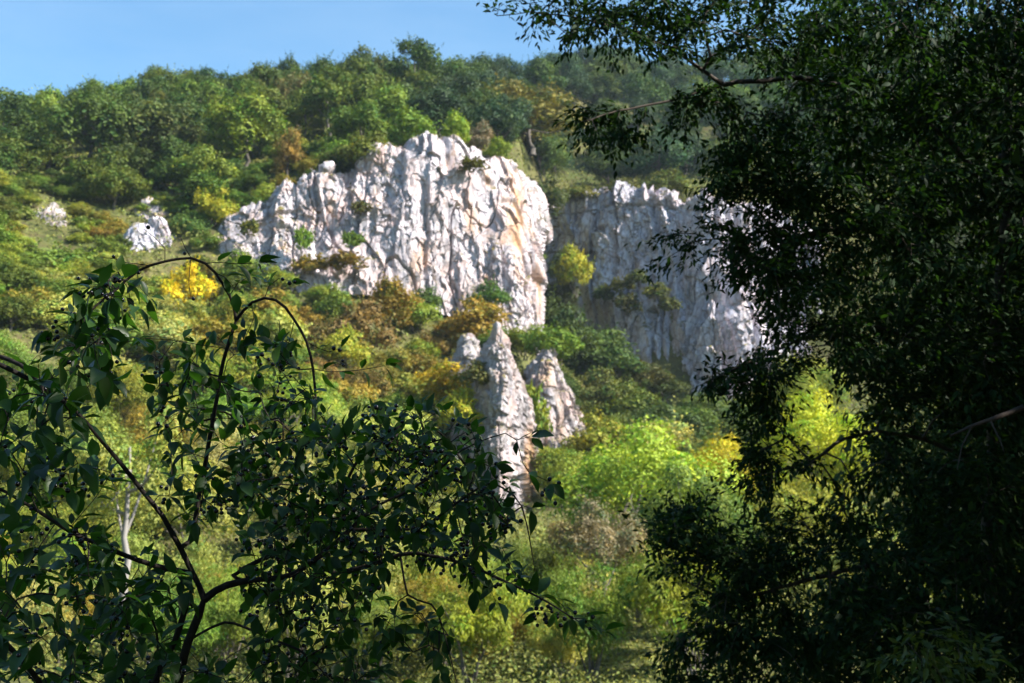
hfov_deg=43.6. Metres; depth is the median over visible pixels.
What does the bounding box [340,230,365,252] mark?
cliff bush
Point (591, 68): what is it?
forest tree
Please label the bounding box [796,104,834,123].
forest tree
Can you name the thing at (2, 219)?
hillside shrub
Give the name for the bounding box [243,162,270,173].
brink shrub
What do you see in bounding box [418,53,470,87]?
forest tree
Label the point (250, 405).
valley tree
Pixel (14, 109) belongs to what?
forest tree
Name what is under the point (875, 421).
valley tree
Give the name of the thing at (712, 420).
hillside shrub
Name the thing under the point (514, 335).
cliff bush
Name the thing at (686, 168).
forest tree
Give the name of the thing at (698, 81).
forest tree
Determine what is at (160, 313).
hillside shrub
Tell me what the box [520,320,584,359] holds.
cliff bush
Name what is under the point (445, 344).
hillside shrub
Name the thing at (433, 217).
limestone cliff
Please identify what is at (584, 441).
hillside shrub
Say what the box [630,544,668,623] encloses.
willow bush
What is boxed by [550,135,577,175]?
forest tree
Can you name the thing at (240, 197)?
brink shrub
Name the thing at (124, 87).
forest tree
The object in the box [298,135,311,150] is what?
brink shrub
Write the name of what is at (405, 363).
hillside shrub
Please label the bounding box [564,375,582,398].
hillside shrub
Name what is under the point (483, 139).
cliff bush
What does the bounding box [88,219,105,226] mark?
hillside shrub
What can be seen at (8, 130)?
hillside shrub
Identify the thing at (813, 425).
valley tree
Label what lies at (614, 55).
forest tree
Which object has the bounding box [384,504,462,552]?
valley tree
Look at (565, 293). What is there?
cliff bush
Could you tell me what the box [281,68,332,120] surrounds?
forest tree
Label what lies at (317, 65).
forest tree
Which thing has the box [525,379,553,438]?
cliff bush
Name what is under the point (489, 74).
forest tree
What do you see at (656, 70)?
forest tree
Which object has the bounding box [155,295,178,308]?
hillside shrub
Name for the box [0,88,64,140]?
forest tree
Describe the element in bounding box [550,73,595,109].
forest tree
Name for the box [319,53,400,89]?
forest tree
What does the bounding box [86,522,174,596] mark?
willow bush
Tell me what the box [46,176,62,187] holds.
hillside shrub
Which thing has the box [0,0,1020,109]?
sky
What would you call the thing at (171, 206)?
hillside shrub
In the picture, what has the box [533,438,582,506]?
cliff bush
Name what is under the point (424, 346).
hillside shrub
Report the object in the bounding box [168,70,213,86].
forest tree
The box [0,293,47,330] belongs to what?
hillside shrub
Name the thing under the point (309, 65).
forest tree
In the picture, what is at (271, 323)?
hillside shrub
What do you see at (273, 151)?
brink shrub
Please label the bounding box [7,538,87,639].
willow bush
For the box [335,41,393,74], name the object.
forest tree
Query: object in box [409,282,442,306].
cliff bush
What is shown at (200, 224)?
cliff bush
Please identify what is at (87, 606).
willow bush
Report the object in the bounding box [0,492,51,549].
valley tree
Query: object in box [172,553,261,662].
willow bush
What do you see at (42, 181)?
hillside shrub
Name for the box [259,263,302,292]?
hillside shrub
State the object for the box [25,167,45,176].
hillside shrub
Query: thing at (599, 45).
forest tree
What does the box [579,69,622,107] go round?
forest tree
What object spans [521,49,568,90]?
forest tree
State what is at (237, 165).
brink shrub
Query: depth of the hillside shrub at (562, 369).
201.70 m
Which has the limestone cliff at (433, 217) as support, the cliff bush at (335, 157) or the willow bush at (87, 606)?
the cliff bush at (335, 157)
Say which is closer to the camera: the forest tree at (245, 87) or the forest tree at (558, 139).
the forest tree at (245, 87)
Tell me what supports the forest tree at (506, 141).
on the ground
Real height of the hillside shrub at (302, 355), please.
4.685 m
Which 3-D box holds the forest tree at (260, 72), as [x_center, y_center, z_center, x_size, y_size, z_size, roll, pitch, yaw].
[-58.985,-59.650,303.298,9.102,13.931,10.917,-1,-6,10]
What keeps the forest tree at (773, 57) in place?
on the ground
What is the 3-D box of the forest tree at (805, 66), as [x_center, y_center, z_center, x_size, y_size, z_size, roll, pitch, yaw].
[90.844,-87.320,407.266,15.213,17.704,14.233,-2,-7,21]
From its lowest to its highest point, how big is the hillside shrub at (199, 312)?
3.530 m
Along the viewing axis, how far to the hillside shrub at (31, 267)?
166.59 m
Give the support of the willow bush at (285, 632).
on the ground
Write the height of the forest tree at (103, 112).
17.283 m
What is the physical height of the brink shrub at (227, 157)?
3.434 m
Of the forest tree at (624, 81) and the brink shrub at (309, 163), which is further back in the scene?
the forest tree at (624, 81)
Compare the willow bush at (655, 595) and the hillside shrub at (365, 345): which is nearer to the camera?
the willow bush at (655, 595)
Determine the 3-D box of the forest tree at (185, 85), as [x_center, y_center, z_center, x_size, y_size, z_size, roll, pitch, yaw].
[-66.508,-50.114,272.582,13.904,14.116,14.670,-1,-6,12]
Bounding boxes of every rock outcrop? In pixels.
[35,202,66,226]
[123,216,175,251]
[134,196,168,218]
[445,333,480,385]
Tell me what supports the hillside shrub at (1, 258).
on the ground
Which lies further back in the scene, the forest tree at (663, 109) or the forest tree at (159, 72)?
the forest tree at (663, 109)
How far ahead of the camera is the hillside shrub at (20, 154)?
219.10 m
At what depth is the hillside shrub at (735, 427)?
158.69 m
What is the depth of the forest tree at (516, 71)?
317.50 m
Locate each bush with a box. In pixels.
[0,504,37,564]
[1,524,28,571]
[1,554,50,603]
[1,558,78,680]
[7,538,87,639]
[25,568,95,666]
[26,517,96,584]
[81,563,146,651]
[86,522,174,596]
[114,586,172,661]
[128,555,234,659]
[144,527,231,593]
[168,208,212,236]
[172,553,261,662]
[186,555,256,664]
[193,181,241,226]
[194,545,263,672]
[222,556,267,650]
[227,547,269,585]
[234,563,345,680]
[236,218,259,240]
[241,538,340,680]
[267,568,352,651]
[288,252,328,274]
[292,224,314,256]
[299,535,355,593]
[314,142,357,173]
[318,569,409,677]
[319,585,424,682]
[320,250,369,273]
[332,125,395,170]
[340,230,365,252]
[342,538,403,607]
[350,199,374,218]
[355,542,452,660]
[362,534,415,570]
[377,554,477,674]
[382,104,439,146]
[384,509,511,665]
[402,550,463,637]
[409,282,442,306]
[417,557,533,682]
[436,527,497,591]
[439,107,471,142]
[457,154,491,174]
[457,575,533,678]
[459,358,489,391]
[462,274,511,308]
[465,117,495,150]
[479,551,550,662]
[482,136,513,159]
[490,528,536,599]
[505,322,545,360]
[508,530,593,596]
[515,556,593,669]
[518,586,601,682]
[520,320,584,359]
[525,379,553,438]
[528,172,569,216]
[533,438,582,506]
[535,538,655,682]
[544,277,580,307]
[544,283,603,369]
[546,246,573,281]
[550,240,595,297]
[558,318,621,379]
[562,553,626,604]
[565,183,600,201]
[570,321,645,382]
[575,359,628,412]
[590,377,655,417]
[591,284,616,303]
[596,174,648,191]
[601,355,675,389]
[603,274,636,293]
[609,537,657,621]
[612,290,644,316]
[621,521,761,676]
[625,268,647,286]
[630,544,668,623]
[632,486,766,670]
[637,163,694,192]
[639,371,692,403]
[640,542,702,651]
[641,281,671,301]
[657,295,683,314]
[690,505,764,627]
[830,597,1023,682]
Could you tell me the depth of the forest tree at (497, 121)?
230.40 m
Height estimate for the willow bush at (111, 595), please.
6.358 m
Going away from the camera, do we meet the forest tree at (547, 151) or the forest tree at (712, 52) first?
the forest tree at (547, 151)
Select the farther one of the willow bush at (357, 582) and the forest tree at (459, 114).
the forest tree at (459, 114)
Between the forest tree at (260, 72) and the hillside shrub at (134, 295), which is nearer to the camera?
the hillside shrub at (134, 295)
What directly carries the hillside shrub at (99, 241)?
on the ground
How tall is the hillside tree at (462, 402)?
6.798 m
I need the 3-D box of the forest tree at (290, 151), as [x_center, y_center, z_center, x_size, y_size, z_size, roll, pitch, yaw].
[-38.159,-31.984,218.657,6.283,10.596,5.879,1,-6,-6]
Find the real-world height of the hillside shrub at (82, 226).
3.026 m
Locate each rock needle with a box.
[450,322,538,515]
[523,347,586,450]
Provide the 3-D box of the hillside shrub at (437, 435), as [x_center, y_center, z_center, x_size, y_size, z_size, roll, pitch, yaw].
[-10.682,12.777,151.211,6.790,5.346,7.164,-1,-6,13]
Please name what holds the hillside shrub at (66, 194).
on the ground
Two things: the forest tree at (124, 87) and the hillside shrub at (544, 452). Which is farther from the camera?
the forest tree at (124, 87)
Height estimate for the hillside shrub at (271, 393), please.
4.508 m
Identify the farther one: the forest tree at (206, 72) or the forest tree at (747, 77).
the forest tree at (747, 77)
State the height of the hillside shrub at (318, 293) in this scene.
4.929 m
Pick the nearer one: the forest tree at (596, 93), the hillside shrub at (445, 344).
the hillside shrub at (445, 344)
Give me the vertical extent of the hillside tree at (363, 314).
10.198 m
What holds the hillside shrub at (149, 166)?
on the ground
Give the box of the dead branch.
[949,404,1023,469]
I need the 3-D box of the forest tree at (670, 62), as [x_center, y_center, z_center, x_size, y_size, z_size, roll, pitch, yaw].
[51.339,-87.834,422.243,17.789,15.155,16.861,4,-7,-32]
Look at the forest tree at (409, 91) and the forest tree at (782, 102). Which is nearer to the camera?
the forest tree at (409, 91)
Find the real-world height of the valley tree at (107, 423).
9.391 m
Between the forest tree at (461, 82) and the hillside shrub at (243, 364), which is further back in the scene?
the forest tree at (461, 82)
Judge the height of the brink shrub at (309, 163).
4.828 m
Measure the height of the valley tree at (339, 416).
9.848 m
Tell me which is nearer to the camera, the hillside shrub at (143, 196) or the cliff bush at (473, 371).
the cliff bush at (473, 371)
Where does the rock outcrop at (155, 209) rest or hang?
on the ground
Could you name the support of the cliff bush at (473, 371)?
on the rock needle at (504, 403)
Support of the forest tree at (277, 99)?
on the ground
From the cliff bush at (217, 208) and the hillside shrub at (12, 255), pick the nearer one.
the hillside shrub at (12, 255)
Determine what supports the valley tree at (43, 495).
on the ground
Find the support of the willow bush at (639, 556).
on the ground
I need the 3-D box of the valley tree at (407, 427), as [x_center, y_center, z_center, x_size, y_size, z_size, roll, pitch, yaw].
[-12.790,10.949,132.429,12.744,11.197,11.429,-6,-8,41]
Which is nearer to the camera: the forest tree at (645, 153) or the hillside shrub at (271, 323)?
the hillside shrub at (271, 323)
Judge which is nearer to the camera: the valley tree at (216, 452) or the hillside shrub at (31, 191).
the valley tree at (216, 452)
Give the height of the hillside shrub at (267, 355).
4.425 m
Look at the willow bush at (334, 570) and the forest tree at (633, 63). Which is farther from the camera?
the forest tree at (633, 63)
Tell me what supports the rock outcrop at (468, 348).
on the ground
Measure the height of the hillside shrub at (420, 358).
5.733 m
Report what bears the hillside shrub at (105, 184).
on the ground
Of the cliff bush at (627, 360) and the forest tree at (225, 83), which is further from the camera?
the forest tree at (225, 83)
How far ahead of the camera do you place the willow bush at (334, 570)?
91.09 m
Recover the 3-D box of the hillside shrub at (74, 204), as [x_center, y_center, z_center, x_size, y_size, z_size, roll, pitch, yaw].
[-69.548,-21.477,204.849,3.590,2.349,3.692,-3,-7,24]
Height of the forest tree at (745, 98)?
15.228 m
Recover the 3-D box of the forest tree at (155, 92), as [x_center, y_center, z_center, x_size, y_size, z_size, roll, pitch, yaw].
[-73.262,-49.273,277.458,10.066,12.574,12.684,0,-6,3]
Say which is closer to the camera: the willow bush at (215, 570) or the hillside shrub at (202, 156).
the willow bush at (215, 570)
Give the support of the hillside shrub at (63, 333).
on the ground
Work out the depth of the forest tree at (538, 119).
271.73 m
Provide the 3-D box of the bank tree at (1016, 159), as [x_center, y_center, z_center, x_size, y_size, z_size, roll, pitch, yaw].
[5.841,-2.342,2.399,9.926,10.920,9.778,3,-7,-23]
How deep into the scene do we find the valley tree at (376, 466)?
111.28 m
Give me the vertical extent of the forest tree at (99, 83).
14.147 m
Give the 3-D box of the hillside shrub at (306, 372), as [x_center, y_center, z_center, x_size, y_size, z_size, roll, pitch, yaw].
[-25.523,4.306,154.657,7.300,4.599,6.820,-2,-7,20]
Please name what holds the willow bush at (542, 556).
on the ground
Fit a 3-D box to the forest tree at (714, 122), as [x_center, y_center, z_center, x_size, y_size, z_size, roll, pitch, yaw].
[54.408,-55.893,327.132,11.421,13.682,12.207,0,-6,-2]
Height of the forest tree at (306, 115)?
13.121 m
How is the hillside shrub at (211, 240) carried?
on the ground
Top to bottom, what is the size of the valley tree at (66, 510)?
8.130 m
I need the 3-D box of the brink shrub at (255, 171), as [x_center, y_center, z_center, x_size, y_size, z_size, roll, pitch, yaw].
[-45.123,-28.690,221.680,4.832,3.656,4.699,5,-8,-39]
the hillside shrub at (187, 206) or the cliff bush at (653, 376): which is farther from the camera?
the cliff bush at (653, 376)
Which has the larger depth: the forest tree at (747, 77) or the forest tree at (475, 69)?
the forest tree at (747, 77)
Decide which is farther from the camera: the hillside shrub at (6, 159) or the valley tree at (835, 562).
the hillside shrub at (6, 159)
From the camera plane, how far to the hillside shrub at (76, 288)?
166.72 m
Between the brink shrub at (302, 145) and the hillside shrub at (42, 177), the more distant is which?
the brink shrub at (302, 145)
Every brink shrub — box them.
[213,156,245,178]
[221,152,241,162]
[221,189,256,207]
[234,171,270,191]
[238,165,268,178]
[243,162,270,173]
[245,194,268,205]
[248,180,275,199]
[260,141,281,158]
[261,159,277,171]
[269,172,296,188]
[270,136,301,155]
[272,158,303,170]
[292,154,320,176]
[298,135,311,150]
[299,142,313,152]
[302,139,325,159]
[308,140,334,159]
[309,134,348,164]
[315,133,348,146]
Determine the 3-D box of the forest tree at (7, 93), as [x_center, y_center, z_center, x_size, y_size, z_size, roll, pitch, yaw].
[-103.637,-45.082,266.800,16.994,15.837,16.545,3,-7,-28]
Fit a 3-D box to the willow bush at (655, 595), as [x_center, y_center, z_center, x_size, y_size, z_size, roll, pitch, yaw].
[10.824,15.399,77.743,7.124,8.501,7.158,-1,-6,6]
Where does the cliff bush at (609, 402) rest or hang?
on the ground
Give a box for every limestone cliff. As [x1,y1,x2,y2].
[217,130,552,354]
[542,179,827,400]
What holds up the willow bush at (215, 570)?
on the ground
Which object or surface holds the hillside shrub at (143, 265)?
on the ground
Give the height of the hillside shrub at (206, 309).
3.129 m
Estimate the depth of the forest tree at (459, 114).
244.66 m
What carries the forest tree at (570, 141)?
on the ground
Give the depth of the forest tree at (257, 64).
314.26 m
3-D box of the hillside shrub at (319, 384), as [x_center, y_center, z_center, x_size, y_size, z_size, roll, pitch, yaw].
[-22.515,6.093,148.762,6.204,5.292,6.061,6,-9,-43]
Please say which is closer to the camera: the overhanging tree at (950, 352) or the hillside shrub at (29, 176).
the overhanging tree at (950, 352)
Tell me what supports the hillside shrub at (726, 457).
on the ground
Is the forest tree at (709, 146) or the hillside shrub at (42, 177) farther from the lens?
the forest tree at (709, 146)
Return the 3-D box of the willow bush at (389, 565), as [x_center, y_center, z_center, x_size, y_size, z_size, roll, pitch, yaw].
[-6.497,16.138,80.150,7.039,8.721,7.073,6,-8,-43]
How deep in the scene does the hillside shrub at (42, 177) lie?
216.60 m
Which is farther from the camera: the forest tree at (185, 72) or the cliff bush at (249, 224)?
the forest tree at (185, 72)
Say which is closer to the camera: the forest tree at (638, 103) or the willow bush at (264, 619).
the willow bush at (264, 619)
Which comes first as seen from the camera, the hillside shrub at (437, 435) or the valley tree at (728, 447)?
the valley tree at (728, 447)
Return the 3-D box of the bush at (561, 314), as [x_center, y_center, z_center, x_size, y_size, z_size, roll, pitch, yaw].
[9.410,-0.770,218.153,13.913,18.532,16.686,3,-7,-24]
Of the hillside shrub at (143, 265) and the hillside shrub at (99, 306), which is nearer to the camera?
the hillside shrub at (99, 306)
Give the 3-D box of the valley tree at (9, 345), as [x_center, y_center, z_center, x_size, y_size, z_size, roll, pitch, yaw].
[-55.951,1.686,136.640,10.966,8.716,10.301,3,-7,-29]
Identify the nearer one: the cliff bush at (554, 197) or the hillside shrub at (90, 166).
the hillside shrub at (90, 166)
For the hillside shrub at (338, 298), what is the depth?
180.59 m
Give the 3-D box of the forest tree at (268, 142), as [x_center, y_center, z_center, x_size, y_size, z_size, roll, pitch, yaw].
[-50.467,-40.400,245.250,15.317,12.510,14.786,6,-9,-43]
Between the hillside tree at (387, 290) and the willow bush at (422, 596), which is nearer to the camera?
the willow bush at (422, 596)
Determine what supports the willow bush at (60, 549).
on the ground
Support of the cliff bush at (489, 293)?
on the limestone cliff at (433, 217)
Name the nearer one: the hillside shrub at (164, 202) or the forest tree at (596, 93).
the hillside shrub at (164, 202)
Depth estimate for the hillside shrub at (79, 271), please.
173.58 m
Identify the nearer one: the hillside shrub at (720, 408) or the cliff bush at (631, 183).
the hillside shrub at (720, 408)
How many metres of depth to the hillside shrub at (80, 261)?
177.21 m
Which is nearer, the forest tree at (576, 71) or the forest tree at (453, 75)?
the forest tree at (453, 75)
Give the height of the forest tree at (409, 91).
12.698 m
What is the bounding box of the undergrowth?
[0,100,1023,682]
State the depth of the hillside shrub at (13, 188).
203.17 m
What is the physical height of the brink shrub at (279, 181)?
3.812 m
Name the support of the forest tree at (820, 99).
on the ground
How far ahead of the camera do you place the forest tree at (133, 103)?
268.79 m
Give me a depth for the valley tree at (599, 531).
80.23 m
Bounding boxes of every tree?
[0,87,39,139]
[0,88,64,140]
[0,91,39,135]
[0,225,625,682]
[0,329,37,385]
[0,384,36,440]
[0,419,47,493]
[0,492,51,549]
[10,354,88,423]
[12,240,127,268]
[19,446,117,518]
[22,83,69,135]
[27,389,140,460]
[31,79,140,162]
[33,481,148,562]
[51,371,190,601]
[52,351,140,389]
[58,81,132,134]
[60,83,79,102]
[74,72,123,94]
[76,98,135,155]
[81,76,145,117]
[83,354,188,430]
[87,92,136,142]
[107,73,139,89]
[109,92,207,154]
[114,83,138,95]
[117,399,203,460]
[117,432,191,496]
[123,71,178,101]
[123,443,269,558]
[135,63,184,85]
[146,85,180,100]
[156,84,220,144]
[158,255,220,309]
[168,68,229,113]
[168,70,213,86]
[176,64,203,77]
[183,414,293,480]
[187,64,230,80]
[187,76,234,101]
[187,389,273,439]
[194,86,294,171]
[199,73,234,92]
[207,76,235,94]
[213,99,284,158]
[221,77,263,105]
[223,60,299,93]
[228,421,293,475]
[232,81,292,118]
[238,58,274,75]
[244,60,272,77]
[246,68,266,87]
[248,379,350,433]
[269,51,303,72]
[270,72,318,126]
[271,125,306,177]
[273,448,397,548]
[276,63,304,77]
[278,83,326,137]
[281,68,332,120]
[282,70,309,81]
[283,66,311,75]
[291,67,356,135]
[292,395,370,454]
[299,438,409,499]
[303,54,325,75]
[306,49,340,77]
[315,320,375,375]
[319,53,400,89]
[320,89,405,144]
[326,291,400,351]
[330,65,387,124]
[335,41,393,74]
[336,50,381,77]
[342,395,439,464]
[350,271,424,328]
[356,57,408,86]
[365,77,414,133]
[375,76,432,133]
[380,31,445,90]
[383,443,475,506]
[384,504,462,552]
[394,68,443,93]
[403,81,474,137]
[412,357,471,405]
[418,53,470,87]
[424,62,487,97]
[430,82,476,130]
[432,384,483,438]
[437,291,510,345]
[442,66,487,90]
[443,64,482,96]
[456,51,497,68]
[456,85,509,134]
[461,57,491,84]
[466,94,527,148]
[467,91,527,150]
[476,0,1023,682]
[476,62,508,98]
[476,69,581,156]
[481,61,508,84]
[489,53,528,79]
[490,87,535,132]
[498,80,533,95]
[501,71,538,99]
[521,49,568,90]
[522,56,559,91]
[522,131,571,181]
[535,84,565,114]
[537,486,647,641]
[541,47,583,78]
[541,412,755,567]
[543,133,568,178]
[544,108,584,149]
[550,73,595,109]
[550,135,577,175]
[553,52,580,71]
[558,64,591,91]
[569,42,600,67]
[578,53,633,87]
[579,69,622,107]
[579,146,633,184]
[582,123,633,160]
[584,73,614,101]
[586,90,633,131]
[591,40,618,54]
[593,44,620,69]
[609,136,657,177]
[611,439,765,563]
[613,70,654,102]
[615,47,652,77]
[617,43,647,69]
[619,69,674,106]
[620,117,698,177]
[622,91,661,131]
[640,61,675,93]
[643,55,689,78]
[653,93,703,140]
[653,125,713,177]
[661,71,691,98]
[662,79,708,113]
[672,57,715,89]
[679,425,757,500]
[682,94,712,130]
[686,71,715,92]
[697,45,728,79]
[701,59,746,97]
[703,101,741,140]
[705,134,759,172]
[712,78,749,104]
[712,107,774,143]
[723,54,758,77]
[725,84,765,115]
[736,63,771,96]
[738,384,879,506]
[748,344,852,441]
[749,471,866,573]
[752,76,786,103]
[753,83,786,107]
[759,44,785,75]
[761,97,803,121]
[767,121,814,179]
[773,15,1023,675]
[776,43,817,88]
[777,498,924,601]
[779,59,807,94]
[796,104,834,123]
[798,109,837,154]
[800,90,840,113]
[815,146,864,173]
[816,403,922,458]
[848,111,896,150]
[922,29,948,52]
[923,98,952,130]
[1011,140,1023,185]
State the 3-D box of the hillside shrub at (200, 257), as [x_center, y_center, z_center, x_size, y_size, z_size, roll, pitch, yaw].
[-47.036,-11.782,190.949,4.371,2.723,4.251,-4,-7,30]
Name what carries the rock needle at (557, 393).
on the ground
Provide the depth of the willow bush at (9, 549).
87.57 m
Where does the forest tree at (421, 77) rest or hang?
on the ground
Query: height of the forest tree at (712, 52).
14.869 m
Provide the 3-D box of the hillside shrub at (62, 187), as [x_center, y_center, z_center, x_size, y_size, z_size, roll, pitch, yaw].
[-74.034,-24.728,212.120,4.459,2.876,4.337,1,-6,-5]
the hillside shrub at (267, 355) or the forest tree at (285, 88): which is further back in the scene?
the forest tree at (285, 88)
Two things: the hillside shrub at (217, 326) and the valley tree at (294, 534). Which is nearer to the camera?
the valley tree at (294, 534)
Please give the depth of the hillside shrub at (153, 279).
178.56 m
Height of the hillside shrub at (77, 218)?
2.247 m
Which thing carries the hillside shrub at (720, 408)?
on the ground
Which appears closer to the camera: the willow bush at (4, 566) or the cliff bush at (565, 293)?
the willow bush at (4, 566)
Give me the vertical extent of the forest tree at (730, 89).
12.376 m
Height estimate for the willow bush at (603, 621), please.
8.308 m
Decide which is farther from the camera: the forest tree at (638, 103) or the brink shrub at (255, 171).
the forest tree at (638, 103)
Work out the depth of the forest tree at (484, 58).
316.72 m
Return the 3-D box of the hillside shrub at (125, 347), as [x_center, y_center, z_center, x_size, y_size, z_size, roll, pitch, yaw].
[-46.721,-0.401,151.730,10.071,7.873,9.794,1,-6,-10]
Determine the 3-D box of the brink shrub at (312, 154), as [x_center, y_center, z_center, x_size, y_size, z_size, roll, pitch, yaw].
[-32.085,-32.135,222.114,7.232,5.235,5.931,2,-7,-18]
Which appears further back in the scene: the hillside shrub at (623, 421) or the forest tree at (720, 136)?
the forest tree at (720, 136)
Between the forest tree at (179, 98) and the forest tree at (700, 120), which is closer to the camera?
the forest tree at (179, 98)
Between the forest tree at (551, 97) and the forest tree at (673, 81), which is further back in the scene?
the forest tree at (673, 81)
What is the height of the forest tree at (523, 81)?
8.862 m
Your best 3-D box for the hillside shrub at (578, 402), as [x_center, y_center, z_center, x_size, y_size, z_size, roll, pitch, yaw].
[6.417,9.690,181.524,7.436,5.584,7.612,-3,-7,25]
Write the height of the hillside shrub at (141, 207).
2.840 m
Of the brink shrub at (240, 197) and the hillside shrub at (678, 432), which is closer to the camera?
the hillside shrub at (678, 432)
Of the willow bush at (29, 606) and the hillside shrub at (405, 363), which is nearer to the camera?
the willow bush at (29, 606)
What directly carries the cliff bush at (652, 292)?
on the limestone cliff at (604, 228)
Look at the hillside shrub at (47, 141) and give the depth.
224.20 m
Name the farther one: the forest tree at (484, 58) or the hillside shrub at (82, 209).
the forest tree at (484, 58)
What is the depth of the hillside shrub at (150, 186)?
219.62 m
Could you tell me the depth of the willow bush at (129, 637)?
79.60 m
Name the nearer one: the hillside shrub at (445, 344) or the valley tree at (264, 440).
the valley tree at (264, 440)
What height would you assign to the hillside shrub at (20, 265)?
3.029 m
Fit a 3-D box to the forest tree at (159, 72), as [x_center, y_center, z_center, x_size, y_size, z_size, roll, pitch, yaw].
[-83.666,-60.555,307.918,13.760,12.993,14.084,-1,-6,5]
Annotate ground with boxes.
[0,74,1021,682]
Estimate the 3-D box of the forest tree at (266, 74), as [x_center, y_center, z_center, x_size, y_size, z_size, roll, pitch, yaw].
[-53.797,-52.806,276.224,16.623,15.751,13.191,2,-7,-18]
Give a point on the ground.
(162, 254)
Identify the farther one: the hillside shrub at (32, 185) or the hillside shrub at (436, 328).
the hillside shrub at (32, 185)
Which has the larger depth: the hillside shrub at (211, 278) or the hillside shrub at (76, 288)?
the hillside shrub at (211, 278)
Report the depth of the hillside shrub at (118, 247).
186.07 m
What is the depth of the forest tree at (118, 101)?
257.44 m
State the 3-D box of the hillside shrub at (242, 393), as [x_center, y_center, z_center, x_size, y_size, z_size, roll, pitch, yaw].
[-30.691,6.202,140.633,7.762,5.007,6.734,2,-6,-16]
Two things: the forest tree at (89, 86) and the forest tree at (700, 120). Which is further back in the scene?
the forest tree at (700, 120)
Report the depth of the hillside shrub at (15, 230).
186.77 m
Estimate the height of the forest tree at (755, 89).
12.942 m
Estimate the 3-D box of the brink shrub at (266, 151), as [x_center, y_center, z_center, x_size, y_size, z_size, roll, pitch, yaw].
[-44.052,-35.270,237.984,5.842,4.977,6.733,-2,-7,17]
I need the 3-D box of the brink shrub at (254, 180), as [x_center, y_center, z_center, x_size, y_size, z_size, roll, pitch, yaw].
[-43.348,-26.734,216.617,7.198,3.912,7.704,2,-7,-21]
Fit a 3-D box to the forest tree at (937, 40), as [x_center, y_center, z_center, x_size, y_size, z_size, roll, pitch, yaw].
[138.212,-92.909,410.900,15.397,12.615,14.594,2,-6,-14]
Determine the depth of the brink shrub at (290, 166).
223.35 m
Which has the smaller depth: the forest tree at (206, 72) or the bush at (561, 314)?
the bush at (561, 314)
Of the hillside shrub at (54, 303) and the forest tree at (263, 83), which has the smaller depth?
the hillside shrub at (54, 303)
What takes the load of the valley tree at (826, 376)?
on the ground
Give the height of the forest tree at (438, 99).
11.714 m
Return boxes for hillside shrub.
[0,119,39,151]
[0,133,48,174]
[0,142,19,173]
[0,169,12,187]
[0,181,22,196]
[0,196,22,223]
[0,210,9,228]
[0,223,18,244]
[0,229,28,248]
[0,240,20,263]
[0,252,6,265]
[0,259,55,292]
[0,277,19,302]
[0,283,63,307]
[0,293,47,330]
[2,195,23,208]
[3,227,24,235]
[4,219,26,230]
[4,258,25,272]
[5,172,24,183]
[5,241,29,253]
[9,188,42,204]
[14,264,46,279]
[15,205,38,219]
[15,251,35,260]
[16,171,40,179]
[16,254,44,270]
[18,177,39,190]
[19,235,36,245]
[20,126,75,170]
[21,188,39,196]
[21,272,76,297]
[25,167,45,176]
[25,178,47,188]
[25,290,76,329]
[29,147,68,167]
[33,174,50,181]
[35,265,54,274]
[39,182,55,192]
[40,168,65,179]
[43,256,62,268]
[44,315,92,350]
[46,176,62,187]
[46,270,73,280]
[47,260,80,278]
[50,185,72,196]
[52,279,84,291]
[53,173,83,187]
[54,187,90,201]
[59,158,82,172]
[63,232,93,242]
[65,256,91,269]
[65,285,102,305]
[65,294,146,326]
[66,200,84,208]
[66,203,100,218]
[69,166,152,209]
[69,265,98,281]
[70,146,138,188]
[71,215,88,223]
[73,219,102,232]
[79,307,157,361]
[82,283,158,322]
[84,224,117,237]
[87,258,101,266]
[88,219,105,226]
[89,210,114,221]
[89,249,119,259]
[91,234,117,252]
[93,257,122,273]
[98,216,129,233]
[98,239,131,256]
[98,270,130,282]
[101,138,156,179]
[103,233,133,247]
[120,191,147,201]
[127,314,204,367]
[130,304,198,329]
[131,275,149,282]
[134,202,149,211]
[135,153,164,179]
[135,261,151,272]
[137,177,154,191]
[142,298,171,312]
[143,275,166,287]
[144,152,189,193]
[144,190,161,195]
[146,195,173,205]
[148,284,164,295]
[150,190,177,201]
[153,133,213,176]
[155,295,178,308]
[161,201,179,211]
[167,202,196,215]
[169,167,241,211]
[170,141,242,191]
[171,352,237,396]
[176,313,256,349]
[178,299,214,310]
[178,332,234,367]
[183,254,211,265]
[184,304,214,316]
[188,207,212,219]
[188,229,223,249]
[188,306,216,325]
[190,260,215,275]
[191,271,215,280]
[197,376,257,404]
[209,292,266,327]
[211,245,266,281]
[212,264,267,300]
[213,289,263,315]
[217,317,271,351]
[219,346,276,388]
[231,346,275,370]
[247,369,306,397]
[247,387,293,421]
[248,284,297,316]
[249,303,312,350]
[254,289,301,309]
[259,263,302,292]
[261,368,302,391]
[272,346,314,367]
[274,359,326,379]
[282,386,330,413]
[293,303,327,323]
[295,372,344,406]
[297,354,346,382]
[300,314,341,348]
[302,281,345,304]
[312,287,363,325]
[312,337,373,366]
[323,374,380,407]
[331,391,393,425]
[338,359,394,405]
[353,359,400,393]
[367,344,415,371]
[380,387,436,420]
[385,369,437,399]
[391,293,443,333]
[402,336,441,358]
[403,347,440,377]
[418,326,456,355]
[430,431,443,446]
[431,316,480,342]
[472,326,525,352]
[520,368,526,390]
[531,442,588,473]
[559,363,582,381]
[559,404,629,465]
[563,375,580,390]
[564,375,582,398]
[575,398,582,409]
[584,408,635,441]
[586,372,665,418]
[616,403,676,426]
[620,410,701,471]
[626,399,708,444]
[656,402,722,444]
[672,427,740,466]
[676,392,735,410]
[697,396,731,432]
[712,443,747,479]
[713,399,754,447]
[721,398,792,455]
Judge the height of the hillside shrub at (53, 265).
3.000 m

